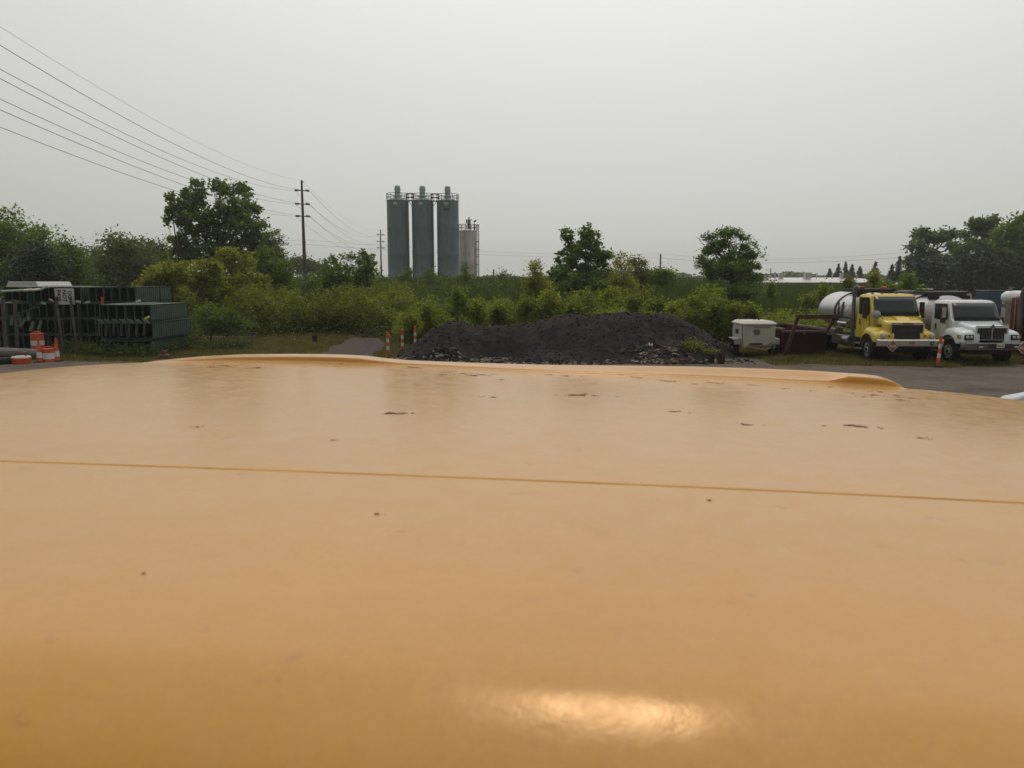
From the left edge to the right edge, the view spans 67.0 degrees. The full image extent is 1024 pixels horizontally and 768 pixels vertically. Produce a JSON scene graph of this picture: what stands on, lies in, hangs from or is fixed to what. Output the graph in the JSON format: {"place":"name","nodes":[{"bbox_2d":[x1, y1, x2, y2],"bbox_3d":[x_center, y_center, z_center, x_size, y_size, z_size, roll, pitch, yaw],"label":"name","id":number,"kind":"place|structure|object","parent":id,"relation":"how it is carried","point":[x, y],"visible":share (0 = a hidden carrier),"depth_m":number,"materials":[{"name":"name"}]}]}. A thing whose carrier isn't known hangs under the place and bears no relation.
{"place":"outdoors","nodes":[
{"label":"outdoors","id":0,"kind":"place"},
{"bbox_2d":[0,287,1023,397],"bbox_3d":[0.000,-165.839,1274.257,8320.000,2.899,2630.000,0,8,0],"label":"ground","id":1,"kind":"structure","parent":0,"point":[998,381],"depth_m":29.30,"materials":[{"name":"asphalt"}]},
{"bbox_2d":[1,300,7,347],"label":"wooden post","id":2,"kind":"object","parent":1,"relation":"on","point":[4,326],"visible":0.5,"depth_m":34.10,"materials":[{"name":"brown wood"}]},
{"bbox_2d":[0,348,36,357],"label":"pipe","id":3,"kind":"object","parent":1,"relation":"on","point":[7,352],"visible":0.49,"depth_m":33.09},
{"bbox_2d":[7,334,30,348],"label":"steel crate","id":4,"kind":"object","parent":1,"relation":"on","point":[24,341],"visible":0.15,"depth_m":37.59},
{"bbox_2d":[6,318,42,333],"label":"steel crate","id":5,"kind":"object","parent":4,"relation":"on","point":[24,328],"visible":0.22,"depth_m":37.51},
{"bbox_2d":[6,302,49,318],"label":"steel crate","id":6,"kind":"object","parent":5,"relation":"on","point":[22,306],"visible":0.27,"depth_m":37.39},
{"bbox_2d":[3,286,51,302],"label":"steel crate","id":7,"kind":"object","parent":6,"relation":"on","point":[24,297],"visible":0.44,"depth_m":37.39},
{"bbox_2d":[0,202,46,299],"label":"broadleaf tree","id":8,"kind":"object","parent":1,"relation":"on","point":[9,234],"visible":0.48,"depth_m":60.51,"materials":[{"name":"green plant"}]},
{"bbox_2d":[0,238,67,289],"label":"juniper tree","id":9,"kind":"object","parent":1,"relation":"on","point":[41,267],"visible":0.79,"depth_m":54.49,"materials":[{"name":"green plant"}]},
{"bbox_2d":[6,282,71,286],"bbox_3d":[-26.878,-4.188,44.206,2.300,3.302,2.430,2,8,14],"label":"camper trailer","id":10,"kind":"object","parent":1,"relation":"on","point":[14,284],"visible":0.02,"depth_m":43.04,"materials":[{"name":"metal"}]},
{"bbox_2d":[14,215,68,264],"bbox_3d":[-39.793,-10.097,65.422,6.752,8.062,6.489,0,8,0],"label":"broadleaf tree","id":11,"kind":"object","parent":1,"relation":"on","point":[42,231],"visible":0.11,"depth_m":64.17,"materials":[{"name":"green plant"}]},
{"bbox_2d":[44,334,56,347],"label":"steel crate","id":12,"kind":"object","parent":1,"relation":"on","point":[47,337],"visible":0.1,"depth_m":37.66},
{"bbox_2d":[32,318,65,334],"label":"steel crate","id":13,"kind":"object","parent":12,"relation":"on","point":[48,326],"visible":0.3,"depth_m":37.58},
{"bbox_2d":[30,303,56,318],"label":"steel crate","id":14,"kind":"object","parent":13,"relation":"on","point":[47,310],"visible":0.3,"depth_m":37.43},
{"bbox_2d":[33,286,98,302],"bbox_3d":[-22.429,-4.558,39.087,1.144,0.745,3.970,1,8,0],"label":"steel crate","id":15,"kind":"object","parent":14,"relation":"on","point":[44,295],"visible":0.38,"depth_m":37.45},
{"bbox_2d":[54,289,78,354],"bbox_3d":[-19.852,-2.692,34.470,0.949,3.101,0.170,0,8,0],"label":"road sign","id":16,"kind":"object","parent":1,"relation":"on","point":[64,297],"visible":0.99,"depth_m":34.39,"materials":[{"name":"white metal"}]},
{"bbox_2d":[57,334,85,347],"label":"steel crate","id":17,"kind":"object","parent":1,"relation":"on","point":[65,337],"visible":0.15,"depth_m":37.51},
{"bbox_2d":[55,318,90,334],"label":"steel crate","id":18,"kind":"object","parent":17,"relation":"on","point":[66,326],"visible":0.26,"depth_m":37.34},
{"bbox_2d":[54,302,84,318],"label":"steel crate","id":19,"kind":"object","parent":18,"relation":"on","point":[65,311],"visible":0.26,"depth_m":37.51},
{"bbox_2d":[57,286,120,302],"bbox_3d":[-21.272,-4.546,39.092,1.144,0.745,3.970,0,8,0],"label":"steel crate","id":20,"kind":"object","parent":19,"relation":"on","point":[81,294],"visible":0.31,"depth_m":37.48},
{"bbox_2d":[48,234,106,285],"bbox_3d":[-36.117,-9.004,63.600,5.000,6.485,5.562,0,8,0],"label":"broadleaf tree","id":21,"kind":"object","parent":1,"relation":"on","point":[78,273],"visible":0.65,"depth_m":62.63,"materials":[{"name":"green plant"}]},
{"bbox_2d":[81,334,112,347],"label":"steel crate","id":22,"kind":"object","parent":1,"relation":"on","point":[94,337],"visible":0.16,"depth_m":37.64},
{"bbox_2d":[79,319,110,333],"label":"steel crate","id":23,"kind":"object","parent":22,"relation":"on","point":[87,326],"visible":0.3,"depth_m":37.50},
{"bbox_2d":[79,302,112,318],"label":"steel crate","id":24,"kind":"object","parent":23,"relation":"on","point":[89,311],"visible":0.34,"depth_m":37.43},
{"bbox_2d":[87,287,149,302],"bbox_3d":[-19.764,-4.531,39.096,1.144,0.745,3.970,0,7,1],"label":"steel crate","id":25,"kind":"object","parent":24,"relation":"on","point":[95,294],"visible":0.39,"depth_m":37.40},
{"bbox_2d":[95,318,149,335],"bbox_3d":[-16.901,-2.474,33.583,2.360,0.761,0.065,0,8,0],"label":"bracket rail","id":26,"kind":"object","parent":1,"relation":"on","point":[121,329],"visible":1,"depth_m":33.55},
{"bbox_2d":[82,224,167,286],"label":"broadleaf tree","id":27,"kind":"object","parent":1,"relation":"on","point":[124,267],"visible":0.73,"depth_m":78.21,"materials":[{"name":"green plant"}]},
{"bbox_2d":[45,331,255,359],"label":"weeds","id":28,"kind":"object","parent":1,"relation":"on","point":[82,347],"visible":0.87,"depth_m":34.87,"materials":[{"name":"green plant"}]},
{"bbox_2d":[126,334,186,355],"bbox_3d":[-16.406,-1.801,35.926,1.144,0.745,3.970,-1,7,-1],"label":"steel crate","id":29,"kind":"object","parent":1,"relation":"on","point":[148,341],"visible":0.49,"depth_m":34.72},
{"bbox_2d":[127,318,191,339],"bbox_3d":[-16.258,-2.595,35.878,1.144,0.745,3.970,1,8,1],"label":"steel crate","id":30,"kind":"object","parent":29,"relation":"on","point":[165,328],"visible":0.82,"depth_m":34.86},
{"bbox_2d":[125,302,187,321],"bbox_3d":[-16.442,-3.370,35.940,1.144,0.745,3.970,-1,7,-1],"label":"steel crate","id":31,"kind":"object","parent":30,"relation":"on","point":[162,311],"visible":0.94,"depth_m":34.73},
{"bbox_2d":[139,233,175,264],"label":"broadleaf tree","id":32,"kind":"object","parent":1,"relation":"on","point":[157,248],"visible":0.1,"depth_m":82.28,"materials":[{"name":"green plant"}]},
{"bbox_2d":[131,259,198,308],"bbox_3d":[-21.189,-5.179,46.985,4.746,4.787,3.966,0,8,0],"label":"shrub","id":33,"kind":"object","parent":1,"relation":"on","point":[167,274],"visible":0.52,"depth_m":46.15,"materials":[{"name":"green plant"}]},
{"bbox_2d":[160,187,191,262],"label":"poplar sapling","id":34,"kind":"object","parent":1,"relation":"on","point":[173,208],"visible":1,"depth_m":72.39,"materials":[{"name":"green plant"}]},
{"bbox_2d":[177,254,240,308],"bbox_3d":[-20.078,-6.012,51.185,4.601,5.125,4.224,0,8,0],"label":"shrub","id":35,"kind":"object","parent":1,"relation":"on","point":[208,277],"visible":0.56,"depth_m":50.30,"materials":[{"name":"green plant"}]},
{"bbox_2d":[187,300,258,342],"bbox_3d":[-15.270,-3.145,40.794,3.236,2.536,3.022,6,10,38],"label":"shrub","id":36,"kind":"object","parent":1,"relation":"on","point":[226,323],"visible":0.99,"depth_m":40.41,"materials":[{"name":"green plant"}]},
{"bbox_2d":[162,176,288,272],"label":"cottonwood tree","id":37,"kind":"object","parent":1,"relation":"on","point":[235,218],"visible":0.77,"depth_m":73.83,"materials":[{"name":"green plant"}]},
{"bbox_2d":[199,246,272,302],"bbox_3d":[-19.162,-6.777,53.530,4.880,5.825,4.714,-3,8,-24],"label":"shrub","id":38,"kind":"object","parent":1,"relation":"on","point":[241,274],"visible":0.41,"depth_m":52.85,"materials":[{"name":"green plant"}]},
{"bbox_2d":[254,227,289,260],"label":"broadleaf tree","id":39,"kind":"object","parent":1,"relation":"on","point":[270,244],"visible":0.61,"depth_m":72.61,"materials":[{"name":"green plant"}]},
{"bbox_2d":[251,244,299,296],"bbox_3d":[-18.204,-7.574,57.524,4.626,5.597,4.075,0,8,0],"label":"shrub","id":40,"kind":"object","parent":1,"relation":"on","point":[277,271],"visible":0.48,"depth_m":56.93,"materials":[{"name":"green plant"}]},
{"bbox_2d":[170,275,414,334],"bbox_3d":[-17.824,-6.123,55.406,23.836,4.237,17.514,0,8,0],"label":"brush","id":41,"kind":"object","parent":1,"relation":"on","point":[355,300],"visible":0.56,"depth_m":48.18,"materials":[{"name":"green plant"}]},
{"bbox_2d":[295,180,309,277],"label":"power pole","id":42,"kind":"object","parent":1,"relation":"on","point":[303,242],"visible":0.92,"depth_m":129.47,"materials":[{"name":"wood"}]},
{"bbox_2d":[284,253,328,276],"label":"shrub","id":43,"kind":"object","parent":1,"relation":"on","point":[311,265],"visible":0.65,"depth_m":147.30,"materials":[{"name":"green plant"}]},
{"bbox_2d":[302,251,386,296],"bbox_3d":[-12.322,-7.259,56.653,5.258,5.278,4.922,-6,10,-40],"label":"sumac shrub","id":44,"kind":"object","parent":1,"relation":"on","point":[330,272],"visible":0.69,"depth_m":55.95,"materials":[{"name":"green plant"}]},
{"bbox_2d":[353,248,379,299],"bbox_3d":[-10.384,-7.088,55.707,1.812,5.351,1.502,0,8,0],"label":"poplar sapling","id":45,"kind":"object","parent":1,"relation":"on","point":[368,265],"visible":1,"depth_m":55.29,"materials":[{"name":"green plant"}]},
{"bbox_2d":[386,185,409,277],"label":"silo","id":46,"kind":"object","parent":1,"relation":"on","point":[398,232],"visible":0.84,"depth_m":126.50,"materials":[{"name":"paint"}]},
{"bbox_2d":[393,311,424,343],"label":"sapling","id":47,"kind":"object","parent":1,"relation":"on","point":[408,323],"visible":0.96,"depth_m":39.31,"materials":[{"name":"green plant"}]},
{"bbox_2d":[288,272,552,298],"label":"brush","id":48,"kind":"object","parent":1,"relation":"on","point":[432,288],"visible":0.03,"depth_m":66.24,"materials":[{"name":"green plant"}]},
{"bbox_2d":[411,186,433,278],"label":"silo","id":49,"kind":"object","parent":1,"relation":"on","point":[422,231],"visible":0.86,"depth_m":126.49,"materials":[{"name":"paint"}]},
{"bbox_2d":[411,299,441,334],"bbox_3d":[-4.420,-3.152,40.519,1.973,2.640,1.480,0,8,0],"label":"sapling","id":50,"kind":"object","parent":1,"relation":"on","point":[426,315],"visible":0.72,"depth_m":40.28,"materials":[{"name":"green plant"}]},
{"bbox_2d":[388,345,482,361],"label":"broken asphalt","id":51,"kind":"structure","parent":1,"relation":"on","point":[447,353],"depth_m":32.39,"materials":[{"name":"asphalt"}]},
{"bbox_2d":[436,186,458,277],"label":"silo","id":52,"kind":"object","parent":1,"relation":"on","point":[447,232],"visible":0.77,"depth_m":126.52,"materials":[{"name":"paint"}]},
{"bbox_2d":[0,270,906,291],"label":"woods","id":53,"kind":"object","parent":1,"relation":"on","point":[791,274],"visible":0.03,"depth_m":339.09,"materials":[{"name":"green plant"}]},
{"bbox_2d":[443,285,473,320],"bbox_3d":[-2.819,-3.797,42.277,1.881,3.465,1.454,0,8,0],"label":"sapling","id":54,"kind":"object","parent":1,"relation":"on","point":[457,297],"visible":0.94,"depth_m":42.05,"materials":[{"name":"green plant"}]},
{"bbox_2d":[449,262,474,285],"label":"poplar sapling","id":55,"kind":"object","parent":1,"relation":"on","point":[465,278],"visible":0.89,"depth_m":69.08,"materials":[{"name":"green plant"}]},
{"bbox_2d":[459,217,478,277],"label":"storage tank","id":56,"kind":"object","parent":1,"relation":"on","point":[468,241],"visible":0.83,"depth_m":133.96,"materials":[{"name":"metal"}]},
{"bbox_2d":[461,293,492,325],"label":"sapling","id":57,"kind":"object","parent":1,"relation":"on","point":[478,314],"visible":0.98,"depth_m":41.74,"materials":[{"name":"green plant"}]},
{"bbox_2d":[482,299,517,324],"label":"sapling","id":58,"kind":"object","parent":1,"relation":"on","point":[498,312],"visible":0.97,"depth_m":42.70,"materials":[{"name":"green plant"}]},
{"bbox_2d":[0,354,1023,767],"bbox_3d":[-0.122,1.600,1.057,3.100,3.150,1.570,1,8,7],"label":"yellow truck","id":59,"kind":"object","parent":1,"relation":"on","point":[288,560],"visible":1,"depth_m":0.42,"materials":[{"name":"paint"}]},
{"bbox_2d":[0,330,1023,367],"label":"grass","id":60,"kind":"structure","parent":1,"relation":"on","point":[840,354],"depth_m":34.44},
{"bbox_2d":[174,257,855,342],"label":"undergrowth","id":61,"kind":"object","parent":1,"relation":"on","point":[263,330],"visible":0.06,"depth_m":47.94,"materials":[{"name":"green plant"}]},
{"bbox_2d":[509,292,541,322],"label":"sapling","id":62,"kind":"object","parent":1,"relation":"on","point":[525,306],"visible":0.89,"depth_m":43.63,"materials":[{"name":"green plant"}]},
{"bbox_2d":[187,275,869,330],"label":"reeds","id":63,"kind":"object","parent":1,"relation":"on","point":[789,289],"visible":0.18,"depth_m":61.61,"materials":[{"name":"green plant"}]},
{"bbox_2d":[517,257,557,301],"bbox_3d":[1.686,-6.424,53.865,3.016,4.731,2.941,-4,9,-30],"label":"shrub","id":64,"kind":"object","parent":1,"relation":"on","point":[534,281],"visible":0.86,"depth_m":53.26,"materials":[{"name":"green plant"}]},
{"bbox_2d":[532,289,564,318],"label":"sapling","id":65,"kind":"object","parent":1,"relation":"on","point":[549,295],"visible":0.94,"depth_m":43.57,"materials":[{"name":"green plant"}]},
{"bbox_2d":[409,352,708,364],"bbox_3d":[1.339,-1.015,31.658,13.424,0.472,1.600,0,8,0],"label":"broken stone","id":66,"kind":"object","parent":1,"relation":"on","point":[600,361],"visible":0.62,"depth_m":31.51,"materials":[{"name":"stone"}]},
{"bbox_2d":[403,282,731,342],"bbox_3d":[3.222,-3.997,43.236,19.215,3.394,6.466,0,8,0],"label":"brush","id":67,"kind":"object","parent":1,"relation":"on","point":[615,309],"visible":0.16,"depth_m":42.25,"materials":[{"name":"green plant"}]},
{"bbox_2d":[400,312,747,361],"bbox_3d":[2.627,-2.249,35.815,17.171,2.153,10.400,0,8,0],"label":"gravel pile","id":68,"kind":"object","parent":1,"relation":"on","point":[477,339],"visible":0.7,"depth_m":34.32,"materials":[{"name":"gravel"}]},
{"bbox_2d":[394,311,756,363],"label":"gravel lumps","id":69,"kind":"object","parent":68,"relation":"on","point":[712,336],"visible":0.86,"depth_m":34.09,"materials":[{"name":"gravel"}]},
{"bbox_2d":[560,298,589,314],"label":"sapling","id":70,"kind":"object","parent":1,"relation":"on","point":[575,308],"visible":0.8,"depth_m":42.58,"materials":[{"name":"green plant"}]},
{"bbox_2d":[544,222,617,297],"bbox_3d":[5.604,-9.168,60.924,5.678,7.109,4.946,3,8,23],"label":"broadleaf tree","id":71,"kind":"object","parent":1,"relation":"on","point":[584,273],"visible":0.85,"depth_m":60.54,"materials":[{"name":"green plant"}]},
{"bbox_2d":[595,284,625,307],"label":"sapling","id":72,"kind":"object","parent":1,"relation":"on","point":[610,293],"visible":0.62,"depth_m":45.66,"materials":[{"name":"green plant"}]},
{"bbox_2d":[387,296,855,341],"bbox_3d":[8.352,-4.250,48.583,34.152,2.484,15.694,0,8,0],"label":"brush","id":73,"kind":"object","parent":1,"relation":"on","point":[788,317],"visible":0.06,"depth_m":43.67,"materials":[{"name":"green plant"}]},
{"bbox_2d":[603,251,655,300],"bbox_3d":[8.233,-6.782,54.450,3.431,5.208,3.647,-4,9,-30],"label":"shrub","id":74,"kind":"object","parent":1,"relation":"on","point":[621,283],"visible":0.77,"depth_m":54.09,"materials":[{"name":"green plant"}]},
{"bbox_2d":[620,291,648,312],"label":"sapling","id":75,"kind":"object","parent":1,"relation":"on","point":[634,301],"visible":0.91,"depth_m":44.58,"materials":[{"name":"green plant"}]},
{"bbox_2d":[624,253,656,290],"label":"shrub","id":76,"kind":"object","parent":1,"relation":"on","point":[641,277],"visible":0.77,"depth_m":63.08,"materials":[{"name":"green plant"}]},
{"bbox_2d":[595,343,701,363],"bbox_3d":[5.604,-1.242,32.322,4.276,0.786,2.620,0,8,0],"label":"brick rubble","id":77,"kind":"object","parent":1,"relation":"on","point":[642,354],"visible":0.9,"depth_m":32.65,"materials":[{"name":"stone"}]},
{"bbox_2d":[638,294,668,313],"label":"sapling","id":78,"kind":"object","parent":1,"relation":"on","point":[657,304],"visible":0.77,"depth_m":43.72,"materials":[{"name":"green plant"}]},
{"bbox_2d":[645,265,681,287],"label":"sumac shrub","id":79,"kind":"object","parent":1,"relation":"on","point":[665,276],"visible":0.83,"depth_m":66.91,"materials":[{"name":"green plant"}]},
{"bbox_2d":[663,297,691,318],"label":"sapling","id":80,"kind":"object","parent":1,"relation":"on","point":[672,306],"visible":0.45,"depth_m":42.61,"materials":[{"name":"green plant"}]},
{"bbox_2d":[694,291,732,338],"bbox_3d":[10.903,-3.401,40.900,2.552,2.997,1.665,0,8,0],"label":"sapling","id":81,"kind":"object","parent":1,"relation":"on","point":[717,307],"visible":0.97,"depth_m":40.73,"materials":[{"name":"green plant"}]},
{"bbox_2d":[693,225,768,303],"bbox_3d":[15.964,-7.999,56.034,5.666,7.222,4.686,0,8,0],"label":"locust tree","id":82,"kind":"object","parent":1,"relation":"on","point":[734,273],"visible":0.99,"depth_m":56.03,"materials":[{"name":"green plant"}]},
{"bbox_2d":[723,298,749,337],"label":"sapling","id":83,"kind":"object","parent":1,"relation":"on","point":[733,310],"visible":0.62,"depth_m":40.73,"materials":[{"name":"green plant"}]},
{"bbox_2d":[736,300,767,318],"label":"sapling","id":84,"kind":"object","parent":1,"relation":"on","point":[751,311],"visible":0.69,"depth_m":40.63,"materials":[{"name":"green plant"}]},
{"bbox_2d":[729,317,779,354],"bbox_3d":[10.784,-2.056,34.127,2.000,1.720,2.676,0,8,0],"label":"compressor trailer","id":85,"kind":"object","parent":1,"relation":"on","point":[757,334],"visible":0.97,"depth_m":33.73,"materials":[{"name":"paint"}]},
{"bbox_2d":[759,276,780,301],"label":"sapling","id":86,"kind":"object","parent":1,"relation":"on","point":[770,289],"visible":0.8,"depth_m":59.42,"materials":[{"name":"green plant"}]},
{"bbox_2d":[767,315,838,355],"bbox_3d":[13.087,-2.457,36.566,2.431,1.825,4.979,0,8,-3],"label":"roll off container","id":87,"kind":"object","parent":1,"relation":"on","point":[795,336],"visible":0.54,"depth_m":34.62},
{"bbox_2d":[748,268,893,287],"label":"long building","id":88,"kind":"structure","parent":1,"relation":"on","point":[807,279],"depth_m":184.77,"materials":[{"name":"metal"}]},
{"bbox_2d":[813,278,834,307],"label":"sapling","id":89,"kind":"object","parent":1,"relation":"on","point":[822,291],"visible":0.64,"depth_m":51.55,"materials":[{"name":"green plant"}]},
{"bbox_2d":[864,268,882,287],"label":"sapling","id":90,"kind":"object","parent":1,"relation":"on","point":[874,278],"visible":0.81,"depth_m":55.33,"materials":[{"name":"green plant"}]},
{"bbox_2d":[816,285,943,359],"bbox_3d":[16.023,-2.830,34.448,2.655,3.170,7.157,0,8,0],"label":"tank truck","id":91,"kind":"object","parent":1,"relation":"on","point":[884,319],"visible":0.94,"depth_m":32.31,"materials":[{"name":"yellow metal"}]},
{"bbox_2d":[895,271,932,290],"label":"sapling","id":92,"kind":"object","parent":1,"relation":"on","point":[908,283],"visible":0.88,"depth_m":51.41,"materials":[{"name":"green plant"}]},
{"bbox_2d":[896,250,954,290],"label":"tree","id":93,"kind":"object","parent":1,"relation":"on","point":[927,270],"visible":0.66,"depth_m":109.41,"materials":[{"name":"green plant"}]},
{"bbox_2d":[899,224,962,267],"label":"broadleaf tree","id":94,"kind":"object","parent":1,"relation":"on","point":[923,236],"visible":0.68,"depth_m":122.45,"materials":[{"name":"green plant"}]},
{"bbox_2d":[948,237,977,270],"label":"tree","id":95,"kind":"object","parent":1,"relation":"on","point":[956,251],"visible":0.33,"depth_m":115.90,"materials":[{"name":"green plant"}]},
{"bbox_2d":[910,291,1023,361],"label":"tank truck","id":96,"kind":"object","parent":1,"relation":"on","point":[957,322],"visible":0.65,"depth_m":31.46,"materials":[{"name":"white metal"}]},
{"bbox_2d":[935,247,1023,304],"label":"tree","id":97,"kind":"object","parent":1,"relation":"on","point":[985,270],"visible":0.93,"depth_m":105.43,"materials":[{"name":"green plant"}]},
{"bbox_2d":[955,213,1004,252],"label":"broadleaf tree","id":98,"kind":"object","parent":1,"relation":"on","point":[979,225],"visible":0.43,"depth_m":117.67,"materials":[{"name":"green plant"}]},
{"bbox_2d":[976,290,1008,312],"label":"blue container","id":99,"kind":"object","parent":1,"relation":"on","point":[994,296],"visible":0.58,"depth_m":73.55,"materials":[{"name":"metal"}]},
{"bbox_2d":[977,211,1023,279],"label":"broadleaf tree","id":100,"kind":"object","parent":1,"relation":"on","point":[1008,237],"visible":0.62,"depth_m":107.13,"materials":[{"name":"green plant"}]},
{"bbox_2d":[1001,287,1020,322],"bbox_3d":[40.541,-6.274,61.710,3.001,2.910,1.020,0,8,0],"label":"storage tank","id":101,"kind":"object","parent":1,"relation":"on","point":[1006,297],"visible":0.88,"depth_m":61.49,"materials":[{"name":"metal"}]},
{"bbox_2d":[1009,288,1023,341],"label":"red truck","id":102,"kind":"object","parent":1,"relation":"on","point":[1016,324],"visible":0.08,"depth_m":33.93,"materials":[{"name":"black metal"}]},
{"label":"steel crate","id":103,"kind":"object","parent":1,"relation":"on","visible":0},
{"bbox_2d":[101,322,135,338],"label":"steel crate","id":104,"kind":"object","parent":103,"relation":"on","point":[117,332],"visible":0.3,"depth_m":34.12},
{"bbox_2d":[99,302,163,321],"bbox_3d":[-17.593,-3.386,35.935,1.144,0.745,3.970,1,8,-1],"label":"steel crate","id":105,"kind":"object","parent":104,"relation":"on","point":[114,311],"visible":0.5,"depth_m":34.32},
{"bbox_2d":[0,0,1023,277],"label":"sky","id":106,"kind":"structure","parent":0,"point":[818,130],"materials":[{"name":"grey"}]},
{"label":"steel crate","id":107,"kind":"object","parent":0,"visible":0},
{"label":"steel crate","id":108,"kind":"object","parent":107,"relation":"on","visible":0},
{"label":"steel crate","id":109,"kind":"object","parent":108,"relation":"on","visible":0},
{"bbox_2d":[111,286,171,302],"bbox_3d":[-18.637,-4.548,39.091,1.144,0.745,3.970,0,8,0],"label":"steel crate","id":110,"kind":"object","parent":109,"relation":"on","point":[134,294],"visible":0.89,"depth_m":37.92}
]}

